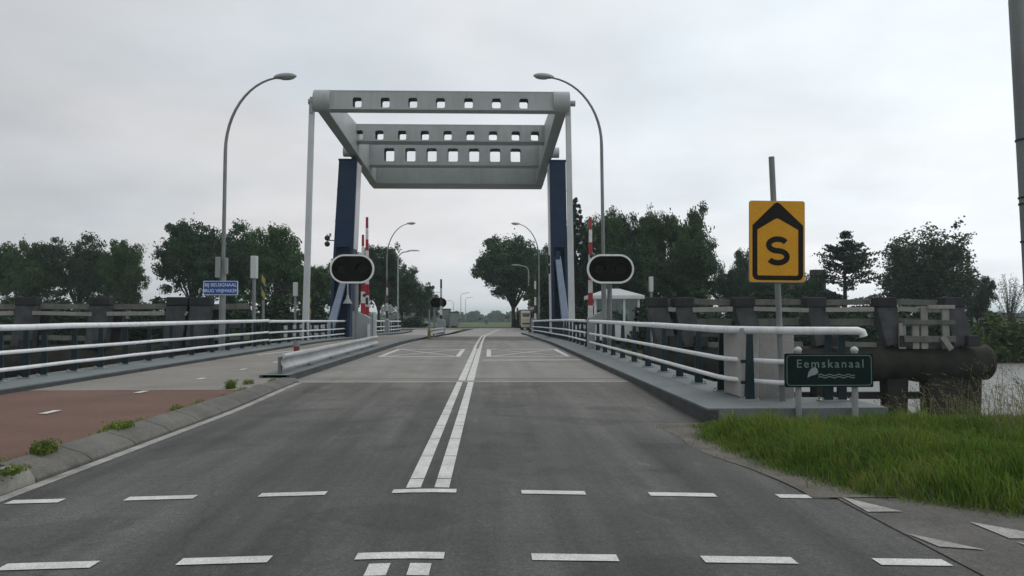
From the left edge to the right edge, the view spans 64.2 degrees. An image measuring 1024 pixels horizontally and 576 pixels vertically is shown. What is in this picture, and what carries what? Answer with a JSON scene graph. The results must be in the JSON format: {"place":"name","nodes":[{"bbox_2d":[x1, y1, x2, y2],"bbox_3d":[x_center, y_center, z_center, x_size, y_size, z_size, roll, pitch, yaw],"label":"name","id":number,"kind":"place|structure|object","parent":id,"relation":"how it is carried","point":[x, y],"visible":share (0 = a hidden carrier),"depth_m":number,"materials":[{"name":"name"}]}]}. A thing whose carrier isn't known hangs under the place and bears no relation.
{"place":"outdoors","nodes":[
{"label":"outdoors","id":0,"kind":"place"},
{"bbox_2d":[0,390,236,462],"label":"cycle path","id":1,"kind":"structure","parent":0,"point":[29,417],"depth_m":11.34,"materials":[{"name":"asphalt"}]},
{"bbox_2d":[0,377,276,462],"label":"kerb weeds","id":2,"kind":"object","parent":1,"relation":"on","point":[142,418],"visible":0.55,"depth_m":11.14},
{"bbox_2d":[0,331,407,389],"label":"pavement","id":3,"kind":"structure","parent":0,"point":[57,376],"depth_m":19.28,"materials":[{"name":"concrete"}]},
{"bbox_2d":[0,319,269,381],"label":"bridge railing","id":4,"kind":"object","parent":3,"relation":"on","point":[44,364],"visible":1,"depth_m":18.89,"materials":[{"name":"metal"}]},
{"bbox_2d":[0,331,411,394],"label":"kerb face","id":5,"kind":"object","parent":3,"relation":"attached to","point":[21,389],"visible":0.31,"depth_m":18.63},
{"bbox_2d":[218,73,296,350],"bbox_3d":[-8.875,-2.307,28.457,2.622,10.495,0.315,0,-2,-2],"label":"street lamp","id":6,"kind":"object","parent":3,"relation":"on","point":[222,298],"visible":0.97,"depth_m":28.40,"materials":[{"name":"metal"}]},
{"bbox_2d":[203,281,237,294],"bbox_3d":[-10.046,-0.001,28.128,1.211,0.492,0.042,0,-2,-2],"label":"text sign","id":7,"kind":"object","parent":6,"relation":"attached to","point":[220,287],"visible":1,"depth_m":28.11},
{"bbox_2d":[215,257,227,277],"bbox_3d":[-10.046,-0.713,28.232,0.420,0.720,0.140,0,-2,-2],"label":"junction box","id":8,"kind":"object","parent":6,"relation":"attached to","point":[217,267],"visible":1,"depth_m":28.17,"materials":[{"name":"grey paint"}]},
{"bbox_2d":[267,320,346,344],"bbox_3d":[-10.176,2.221,43.310,0.315,1.172,20.751,0,-2,-2],"label":"bridge railing","id":9,"kind":"object","parent":3,"relation":"on","point":[298,330],"visible":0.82,"depth_m":39.34,"materials":[{"name":"metal"}]},
{"bbox_2d":[27,335,427,390],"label":"cycle path","id":10,"kind":"structure","parent":0,"point":[212,375],"depth_m":17.81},
{"bbox_2d":[330,254,373,339],"bbox_3d":[-6.567,0.525,33.450,1.809,3.811,0.435,0,-2,-2],"label":"bridge signal","id":11,"kind":"object","parent":10,"relation":"on","point":[356,269],"visible":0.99,"depth_m":33.46,"materials":[{"name":"metal"}]},
{"bbox_2d":[352,235,371,339],"bbox_3d":[-6.356,0.054,34.720,0.720,4.638,0.870,0,-2,-2],"label":"bridge barrier","id":12,"kind":"object","parent":10,"relation":"on","point":[364,319],"visible":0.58,"depth_m":34.27,"materials":[{"name":"metal"}]},
{"bbox_2d":[365,217,376,346],"bbox_3d":[-6.050,-0.301,34.999,0.479,5.566,1.763,0,-2,-13],"label":"bridge barrier","id":13,"kind":"object","parent":10,"relation":"on","point":[374,322],"visible":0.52,"depth_m":35.20,"materials":[{"name":"metal"}]},
{"bbox_2d":[396,330,458,335],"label":"cycle path","id":14,"kind":"structure","parent":0,"point":[419,332],"depth_m":82.69,"materials":[{"name":"asphalt"}]},
{"bbox_2d":[381,280,392,332],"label":"bridge barrier","id":15,"kind":"object","parent":14,"relation":"on","point":[386,323],"visible":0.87,"depth_m":70.66,"materials":[{"name":"metal"}]},
{"bbox_2d":[437,279,444,333],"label":"bridge barrier","id":16,"kind":"object","parent":14,"relation":"on","point":[440,322],"visible":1,"depth_m":65.74,"materials":[{"name":"metal"}]},
{"bbox_2d":[297,329,626,380],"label":"bridge road","id":17,"kind":"structure","parent":0,"point":[446,360],"depth_m":23.07,"materials":[{"name":"asphalt"}]},
{"bbox_2d":[422,336,536,339],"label":"bridge road","id":18,"kind":"structure","parent":0,"point":[490,338],"depth_m":53.59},
{"bbox_2d":[439,328,530,336],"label":"road","id":19,"kind":"structure","parent":0,"point":[479,332],"depth_m":83.85,"materials":[{"name":"asphalt"}]},
{"bbox_2d":[520,310,537,329],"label":"parked lorry","id":20,"kind":"object","parent":19,"relation":"on","point":[525,316],"visible":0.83,"depth_m":96.24,"materials":[{"name":"beige paint"}]},
{"bbox_2d":[5,321,1016,362],"bbox_3d":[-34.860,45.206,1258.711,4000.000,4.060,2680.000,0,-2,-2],"label":"ground","id":21,"kind":"structure","parent":0,"point":[505,324],"depth_m":107.19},
{"bbox_2d":[0,466,34,494],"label":"kerb end","id":22,"kind":"structure","parent":21,"relation":"on","point":[17,481],"depth_m":6.95,"materials":[{"name":"concrete"}]},
{"bbox_2d":[0,460,33,480],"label":"weed tuft","id":23,"kind":"object","parent":22,"relation":"on","point":[12,470],"visible":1,"depth_m":6.82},
{"bbox_2d":[0,237,66,303],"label":"tree","id":24,"kind":"object","parent":21,"relation":"on","point":[28,275],"visible":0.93,"depth_m":106.77,"materials":[{"name":"green plant"}]},
{"bbox_2d":[12,309,79,346],"bbox_3d":[-36.571,3.239,63.901,4.378,3.969,5.415,0,-2,-2],"label":"shrub","id":25,"kind":"object","parent":21,"relation":"on","point":[62,332],"visible":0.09,"depth_m":64.32,"materials":[{"name":"green plant"}]},
{"bbox_2d":[43,297,86,332],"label":"shrub","id":26,"kind":"object","parent":21,"relation":"on","point":[62,301],"visible":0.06,"depth_m":70.46,"materials":[{"name":"green plant"}]},
{"bbox_2d":[38,230,111,311],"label":"tree","id":27,"kind":"object","parent":21,"relation":"on","point":[83,278],"visible":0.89,"depth_m":108.53,"materials":[{"name":"green plant"}]},
{"bbox_2d":[52,309,113,348],"bbox_3d":[-32.388,3.272,62.691,5.109,3.816,4.908,1,-2,-35],"label":"shrub","id":28,"kind":"object","parent":21,"relation":"on","point":[82,331],"visible":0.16,"depth_m":61.58,"materials":[{"name":"green plant"}]},
{"bbox_2d":[94,239,151,317],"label":"tree","id":29,"kind":"object","parent":21,"relation":"on","point":[121,273],"visible":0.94,"depth_m":104.99,"materials":[{"name":"green plant"}]},
{"bbox_2d":[125,309,163,344],"bbox_3d":[-29.113,3.245,64.134,5.294,3.972,4.327,-1,-2,33],"label":"shrub","id":30,"kind":"object","parent":21,"relation":"on","point":[136,334],"visible":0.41,"depth_m":63.55,"materials":[{"name":"green plant"}]},
{"bbox_2d":[130,296,165,321],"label":"shrub","id":31,"kind":"object","parent":21,"relation":"on","point":[158,300],"visible":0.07,"depth_m":71.07,"materials":[{"name":"green plant"}]},
{"bbox_2d":[0,377,298,482],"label":"kerb","id":32,"kind":"structure","parent":21,"relation":"on","point":[68,456],"depth_m":9.38,"materials":[{"name":"concrete"}]},
{"bbox_2d":[26,438,62,455],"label":"weed tuft","id":33,"kind":"object","parent":32,"relation":"on","point":[45,447],"visible":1,"depth_m":7.77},
{"bbox_2d":[102,419,134,430],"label":"weed tuft","id":34,"kind":"object","parent":32,"relation":"on","point":[119,424],"visible":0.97,"depth_m":9.50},
{"bbox_2d":[148,213,233,300],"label":"tree","id":35,"kind":"object","parent":21,"relation":"on","point":[180,253],"visible":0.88,"depth_m":94.69,"materials":[{"name":"green plant"}]},
{"bbox_2d":[193,218,261,309],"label":"tree","id":36,"kind":"object","parent":21,"relation":"on","point":[237,254],"visible":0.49,"depth_m":98.04,"materials":[{"name":"green plant"}]},
{"bbox_2d":[225,294,266,325],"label":"shrub","id":37,"kind":"object","parent":21,"relation":"on","point":[231,299],"visible":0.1,"depth_m":71.04,"materials":[{"name":"green plant"}]},
{"bbox_2d":[225,309,270,345],"bbox_3d":[-21.094,3.247,64.207,4.099,3.974,5.015,-1,-2,33],"label":"shrub","id":38,"kind":"object","parent":21,"relation":"on","point":[239,314],"visible":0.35,"depth_m":63.75,"materials":[{"name":"green plant"}]},
{"bbox_2d":[256,289,293,335],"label":"shrub","id":39,"kind":"object","parent":21,"relation":"on","point":[273,308],"visible":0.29,"depth_m":72.27,"materials":[{"name":"green plant"}]},
{"bbox_2d":[240,221,315,309],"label":"tree","id":40,"kind":"object","parent":21,"relation":"on","point":[279,258],"visible":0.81,"depth_m":91.67,"materials":[{"name":"green plant"}]},
{"bbox_2d":[265,306,313,342],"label":"shrub","id":41,"kind":"object","parent":21,"relation":"on","point":[286,317],"visible":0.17,"depth_m":65.06,"materials":[{"name":"green plant"}]},
{"bbox_2d":[298,292,329,324],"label":"shrub","id":42,"kind":"object","parent":21,"relation":"on","point":[318,303],"visible":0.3,"depth_m":74.89,"materials":[{"name":"green plant"}]},
{"bbox_2d":[297,264,331,316],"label":"tree","id":43,"kind":"object","parent":21,"relation":"on","point":[321,279],"visible":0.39,"depth_m":98.02,"materials":[{"name":"green plant"}]},
{"bbox_2d":[358,242,404,325],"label":"tree","id":44,"kind":"object","parent":21,"relation":"on","point":[377,285],"visible":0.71,"depth_m":109.73,"materials":[{"name":"green plant"}]},
{"bbox_2d":[381,262,422,326],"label":"tree","id":45,"kind":"object","parent":21,"relation":"on","point":[410,283],"visible":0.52,"depth_m":120.57,"materials":[{"name":"green plant"}]},
{"bbox_2d":[391,316,431,326],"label":"bush","id":46,"kind":"object","parent":21,"relation":"on","point":[409,322],"visible":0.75,"depth_m":126.87,"materials":[{"name":"green plant"}]},
{"bbox_2d":[407,280,434,318],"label":"tree","id":47,"kind":"object","parent":21,"relation":"on","point":[427,293],"visible":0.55,"depth_m":135.06,"materials":[{"name":"green plant"}]},
{"bbox_2d":[416,294,442,320],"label":"tree","id":48,"kind":"object","parent":21,"relation":"on","point":[425,310],"visible":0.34,"depth_m":148.81,"materials":[{"name":"green plant"}]},
{"bbox_2d":[468,228,546,326],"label":"tree","id":49,"kind":"object","parent":21,"relation":"on","point":[493,267],"visible":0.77,"depth_m":118.91,"materials":[{"name":"green plant"}]},
{"bbox_2d":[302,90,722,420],"bbox_3d":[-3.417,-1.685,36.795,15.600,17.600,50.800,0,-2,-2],"label":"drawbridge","id":50,"kind":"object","parent":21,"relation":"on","point":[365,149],"visible":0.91,"depth_m":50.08,"materials":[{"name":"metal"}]},
{"bbox_2d":[244,256,257,344],"bbox_3d":[-10.787,1.594,33.680,0.488,5.841,0.300,0,-2,-2],"label":"ship signal","id":51,"kind":"object","parent":50,"relation":"attached to","point":[253,266],"visible":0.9,"depth_m":33.65,"materials":[{"name":"grey metal"}]},
{"bbox_2d":[259,338,419,381],"bbox_3d":[-5.432,2.537,33.197,0.628,0.349,32.200,0,-2,-2],"label":"kerb face","id":52,"kind":"object","parent":50,"relation":"on","point":[301,374],"visible":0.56,"depth_m":22.55},
{"bbox_2d":[262,338,415,374],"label":"kerb","id":53,"kind":"structure","parent":52,"relation":"on","point":[297,369],"depth_m":23.10,"materials":[{"name":"concrete"}]},
{"bbox_2d":[278,336,378,372],"bbox_3d":[-5.242,1.888,25.416,0.191,0.423,16.002,0,-2,-2],"label":"guard rail","id":54,"kind":"object","parent":53,"relation":"on","point":[289,360],"visible":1,"depth_m":21.51,"materials":[{"name":"metal"}]},
{"bbox_2d":[311,381,628,381],"bbox_3d":[-1.102,2.070,17.157,7.150,0.197,0.280,0,-2,-2],"label":"bridge joint","id":55,"kind":"object","parent":50,"relation":"on","point":[469,381],"visible":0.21,"depth_m":17.21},
{"bbox_2d":[533,73,606,314],"bbox_3d":[2.240,-2.636,31.378,2.840,11.347,0.315,0,-2,-2],"label":"street lamp","id":56,"kind":"object","parent":50,"relation":"on","point":[542,76],"visible":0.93,"depth_m":31.42,"materials":[{"name":"metal"}]},
{"bbox_2d":[511,222,539,319],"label":"street lamp","id":57,"kind":"object","parent":21,"relation":"on","point":[514,223],"visible":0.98,"depth_m":76.14,"materials":[{"name":"metal"}]},
{"bbox_2d":[518,243,548,309],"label":"tree","id":58,"kind":"object","parent":21,"relation":"on","point":[530,265],"visible":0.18,"depth_m":114.63,"materials":[{"name":"green plant"}]},
{"bbox_2d":[522,266,548,309],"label":"tree","id":59,"kind":"object","parent":21,"relation":"on","point":[529,292],"visible":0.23,"depth_m":103.47,"materials":[{"name":"green plant"}]},
{"bbox_2d":[528,264,548,331],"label":"conifer tree","id":60,"kind":"object","parent":21,"relation":"on","point":[544,301],"visible":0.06,"depth_m":96.11,"materials":[{"name":"green plant"}]},
{"bbox_2d":[540,197,598,325],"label":"conifer tree","id":61,"kind":"object","parent":21,"relation":"on","point":[577,220],"visible":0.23,"depth_m":90.16,"materials":[{"name":"green plant"}]},
{"bbox_2d":[126,310,1023,322],"bbox_3d":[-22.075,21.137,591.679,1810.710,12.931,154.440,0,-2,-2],"label":"wood","id":62,"kind":"object","parent":21,"relation":"on","point":[491,316],"visible":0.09,"depth_m":598.98,"materials":[{"name":"green plant"}]},
{"bbox_2d":[574,228,622,318],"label":"conifer tree","id":63,"kind":"object","parent":21,"relation":"on","point":[582,280],"visible":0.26,"depth_m":85.92,"materials":[{"name":"green plant"}]},
{"bbox_2d":[577,208,623,316],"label":"tree","id":64,"kind":"object","parent":21,"relation":"on","point":[613,231],"visible":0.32,"depth_m":91.20,"materials":[{"name":"green plant"}]},
{"bbox_2d":[584,289,644,339],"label":"control house","id":65,"kind":"structure","parent":21,"relation":"on","point":[633,298],"depth_m":64.31,"materials":[{"name":"white glass"}]},
{"bbox_2d":[521,333,718,422],"bbox_3d":[1.825,3.065,43.500,0.160,0.670,64.980,0,-2,-2],"label":"kerb face","id":66,"kind":"object","parent":21,"relation":"on","point":[694,410],"visible":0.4,"depth_m":13.66},
{"bbox_2d":[607,205,641,320],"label":"tree","id":67,"kind":"object","parent":21,"relation":"on","point":[631,234],"visible":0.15,"depth_m":94.72,"materials":[{"name":"green plant"}]},
{"bbox_2d":[596,238,671,311],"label":"tree","id":68,"kind":"object","parent":21,"relation":"on","point":[646,264],"visible":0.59,"depth_m":81.25,"materials":[{"name":"green plant"}]},
{"bbox_2d":[625,307,653,349],"bbox_3d":[10.995,3.416,64.160,4.840,3.827,4.650,-1,-2,30],"label":"shrub","id":69,"kind":"object","parent":21,"relation":"on","point":[641,336],"visible":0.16,"depth_m":63.30,"materials":[{"name":"green plant"}]},
{"bbox_2d":[637,203,677,301],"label":"tree","id":70,"kind":"object","parent":21,"relation":"on","point":[651,228],"visible":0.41,"depth_m":91.11,"materials":[{"name":"green plant"}]},
{"bbox_2d":[657,200,714,296],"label":"tree","id":71,"kind":"object","parent":21,"relation":"on","point":[673,231],"visible":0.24,"depth_m":89.62,"materials":[{"name":"green plant"}]},
{"bbox_2d":[661,226,724,306],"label":"tree","id":72,"kind":"object","parent":21,"relation":"on","point":[695,268],"visible":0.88,"depth_m":83.69,"materials":[{"name":"green plant"}]},
{"bbox_2d":[689,289,723,318],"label":"shrub","id":73,"kind":"object","parent":21,"relation":"on","point":[700,296],"visible":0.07,"depth_m":72.55,"materials":[{"name":"green plant"}]},
{"bbox_2d":[697,305,718,341],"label":"shrub","id":74,"kind":"object","parent":21,"relation":"on","point":[705,315],"visible":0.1,"depth_m":64.55,"materials":[{"name":"green plant"}]},
{"bbox_2d":[712,267,747,318],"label":"tree","id":75,"kind":"object","parent":21,"relation":"on","point":[730,285],"visible":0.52,"depth_m":100.07,"materials":[{"name":"green plant"}]},
{"bbox_2d":[730,248,748,296],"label":"tree","id":76,"kind":"object","parent":21,"relation":"on","point":[741,263],"visible":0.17,"depth_m":104.63,"materials":[{"name":"green plant"}]},
{"bbox_2d":[718,292,772,326],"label":"shrub","id":77,"kind":"object","parent":21,"relation":"on","point":[753,294],"visible":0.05,"depth_m":70.24,"materials":[{"name":"green plant"}]},
{"bbox_2d":[739,277,795,306],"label":"tree","id":78,"kind":"object","parent":21,"relation":"on","point":[762,289],"visible":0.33,"depth_m":83.92,"materials":[{"name":"green plant"}]},
{"bbox_2d":[758,289,795,326],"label":"shrub","id":79,"kind":"object","parent":21,"relation":"on","point":[771,296],"visible":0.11,"depth_m":73.08,"materials":[{"name":"green plant"}]},
{"bbox_2d":[782,307,810,345],"bbox_3d":[23.442,3.340,65.770,4.327,4.097,5.294,-2,-3,41],"label":"shrub","id":80,"kind":"object","parent":21,"relation":"on","point":[804,339],"visible":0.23,"depth_m":64.65,"materials":[{"name":"green plant"}]},
{"bbox_2d":[790,274,823,307],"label":"tree","id":81,"kind":"object","parent":21,"relation":"on","point":[809,288],"visible":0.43,"depth_m":85.20,"materials":[{"name":"green plant"}]},
{"bbox_2d":[798,231,896,315],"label":"cedar tree","id":82,"kind":"object","parent":21,"relation":"on","point":[850,257],"visible":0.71,"depth_m":82.53,"materials":[{"name":"green plant"}]},
{"bbox_2d":[831,312,882,346],"bbox_3d":[26.970,3.421,64.371,4.840,3.830,4.650,1,-2,-22],"label":"shrub","id":83,"kind":"object","parent":21,"relation":"on","point":[871,330],"visible":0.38,"depth_m":63.29,"materials":[{"name":"green plant"}]},
{"bbox_2d":[874,215,983,313],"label":"tree","id":84,"kind":"object","parent":21,"relation":"on","point":[922,274],"visible":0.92,"depth_m":86.70,"materials":[{"name":"green plant"}]},
{"bbox_2d":[919,312,963,346],"bbox_3d":[34.175,3.592,64.880,4.140,3.503,4.498,0,-2,-2],"label":"shrub","id":85,"kind":"object","parent":21,"relation":"on","point":[937,329],"visible":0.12,"depth_m":63.94,"materials":[{"name":"green plant"}]},
{"bbox_2d":[964,275,999,322],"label":"tree","id":86,"kind":"object","parent":21,"relation":"on","point":[986,292],"visible":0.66,"depth_m":92.53,"materials":[{"name":"green plant"}]},
{"bbox_2d":[980,342,1011,362],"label":"bush","id":87,"kind":"object","parent":21,"relation":"on","point":[999,350],"visible":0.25,"depth_m":61.52,"materials":[{"name":"green plant"}]},
{"bbox_2d":[975,311,1023,360],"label":"bush","id":88,"kind":"object","parent":21,"relation":"on","point":[1004,335],"visible":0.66,"depth_m":62.97,"materials":[{"name":"green plant"}]},
{"bbox_2d":[992,274,1023,322],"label":"young tree","id":89,"kind":"object","parent":21,"relation":"on","point":[1013,304],"visible":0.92,"depth_m":91.28,"materials":[{"name":"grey plant"}]},
{"bbox_2d":[0,382,1023,575],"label":"road","id":90,"kind":"structure","parent":0,"point":[451,479],"depth_m":6.26,"materials":[{"name":"asphalt"}]},
{"bbox_2d":[649,423,897,497],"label":"verge gravel","id":91,"kind":"structure","parent":90,"relation":"on","point":[681,430],"depth_m":7.85,"materials":[{"name":"gravel"}]},
{"bbox_2d":[0,0,1023,316],"label":"sky","id":92,"kind":"structure","parent":0,"point":[886,118],"materials":[{"name":"white"}]},
{"bbox_2d":[524,333,887,419],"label":"pavement","id":93,"kind":"structure","parent":0,"point":[704,396],"depth_m":12.71,"materials":[{"name":"concrete"}]},
{"bbox_2d":[532,320,546,335],"bbox_3d":[2.104,3.025,62.767,0.297,1.252,15.501,0,-2,-2],"label":"bridge railing","id":94,"kind":"object","parent":93,"relation":"on","point":[540,329],"visible":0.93,"depth_m":60.95,"materials":[{"name":"metal"}]},
{"bbox_2d":[545,319,565,339],"bbox_3d":[2.518,2.389,47.835,0.296,1.219,13.201,0,-2,-2],"label":"bridge railing","id":95,"kind":"object","parent":93,"relation":"on","point":[559,332],"visible":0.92,"depth_m":46.25,"materials":[{"name":"metal"}]},
{"bbox_2d":[564,319,586,346],"bbox_3d":[2.840,1.933,36.348,0.289,1.116,8.800,0,-2,-2],"label":"bridge railing","id":96,"kind":"object","parent":93,"relation":"on","point":[569,337],"visible":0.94,"depth_m":35.53,"materials":[{"name":"metal"}]},
{"bbox_2d":[587,217,606,347],"bbox_3d":[3.253,-0.210,31.216,0.730,5.024,0.420,0,-2,-2],"label":"bridge barrier","id":97,"kind":"object","parent":93,"relation":"on","point":[591,326],"visible":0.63,"depth_m":31.16,"materials":[{"name":"metal"}]},
{"bbox_2d":[587,254,633,350],"bbox_3d":[3.638,0.876,30.220,1.742,4.246,0.640,0,-2,-2],"label":"bridge signal","id":98,"kind":"object","parent":93,"relation":"on","point":[609,270],"visible":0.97,"depth_m":30.14,"materials":[{"name":"metal"}]},
{"bbox_2d":[588,320,867,401],"bbox_3d":[3.986,1.411,21.004,1.828,1.108,18.558,0,-2,-2],"label":"bridge railing","id":99,"kind":"object","parent":93,"relation":"on","point":[749,361],"visible":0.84,"depth_m":13.54,"materials":[{"name":"metal"}]},
{"bbox_2d":[724,328,793,397],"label":"concrete block","id":100,"kind":"structure","parent":93,"relation":"on","point":[764,346],"depth_m":12.58,"materials":[{"name":"concrete"}]},
{"bbox_2d":[749,156,804,400],"bbox_3d":[3.919,-0.030,12.098,0.843,3.864,0.128,0,-2,-2],"label":"route sign","id":101,"kind":"object","parent":93,"relation":"on","point":[776,242],"visible":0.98,"depth_m":12.06,"materials":[{"name":"metal"}]},
{"bbox_2d":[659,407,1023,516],"bbox_3d":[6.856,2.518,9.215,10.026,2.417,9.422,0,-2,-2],"label":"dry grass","id":102,"kind":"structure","parent":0,"point":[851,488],"depth_m":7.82,"materials":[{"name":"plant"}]},
{"bbox_2d":[685,356,1023,454],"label":"seeding grass","id":103,"kind":"structure","parent":0,"point":[1000,401],"depth_m":10.37,"materials":[{"name":"plant"}]},
{"bbox_2d":[686,403,1023,518],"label":"grass verge","id":104,"kind":"object","parent":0,"point":[924,496],"depth_m":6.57,"materials":[{"name":"plant"}]},
{"bbox_2d":[784,347,872,418],"bbox_3d":[4.280,1.356,11.068,1.204,1.120,0.135,0,-2,-2],"label":"canal sign","id":105,"kind":"object","parent":104,"relation":"on","point":[853,369],"visible":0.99,"depth_m":11.01,"materials":[{"name":"metal"}]},
{"bbox_2d":[714,362,1023,415],"bbox_3d":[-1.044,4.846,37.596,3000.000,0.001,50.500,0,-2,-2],"label":"canal water","id":106,"kind":"structure","parent":0,"point":[991,380],"depth_m":39.96,"materials":[{"name":"liquid"}]},
{"bbox_2d":[0,297,249,377],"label":"timber fender","id":107,"kind":"object","parent":106,"relation":"in","point":[31,310],"visible":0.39,"depth_m":32.36,"materials":[{"name":"wood"}]},
{"bbox_2d":[643,297,996,415],"bbox_3d":[10.636,3.482,28.305,12.115,6.312,1.359,0,-2,-2],"label":"timber fender","id":108,"kind":"object","parent":106,"relation":"in","point":[902,357],"visible":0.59,"depth_m":28.04,"materials":[{"name":"wood"}]},
{"bbox_2d":[836,497,1023,575],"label":"cycle path","id":109,"kind":"structure","parent":0,"point":[1000,555],"depth_m":5.57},
{"bbox_2d":[1008,0,1023,291],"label":"street lamp","id":110,"kind":"object","parent":109,"relation":"on","point":[1016,17],"visible":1,"depth_m":7.15,"materials":[{"name":"metal"}]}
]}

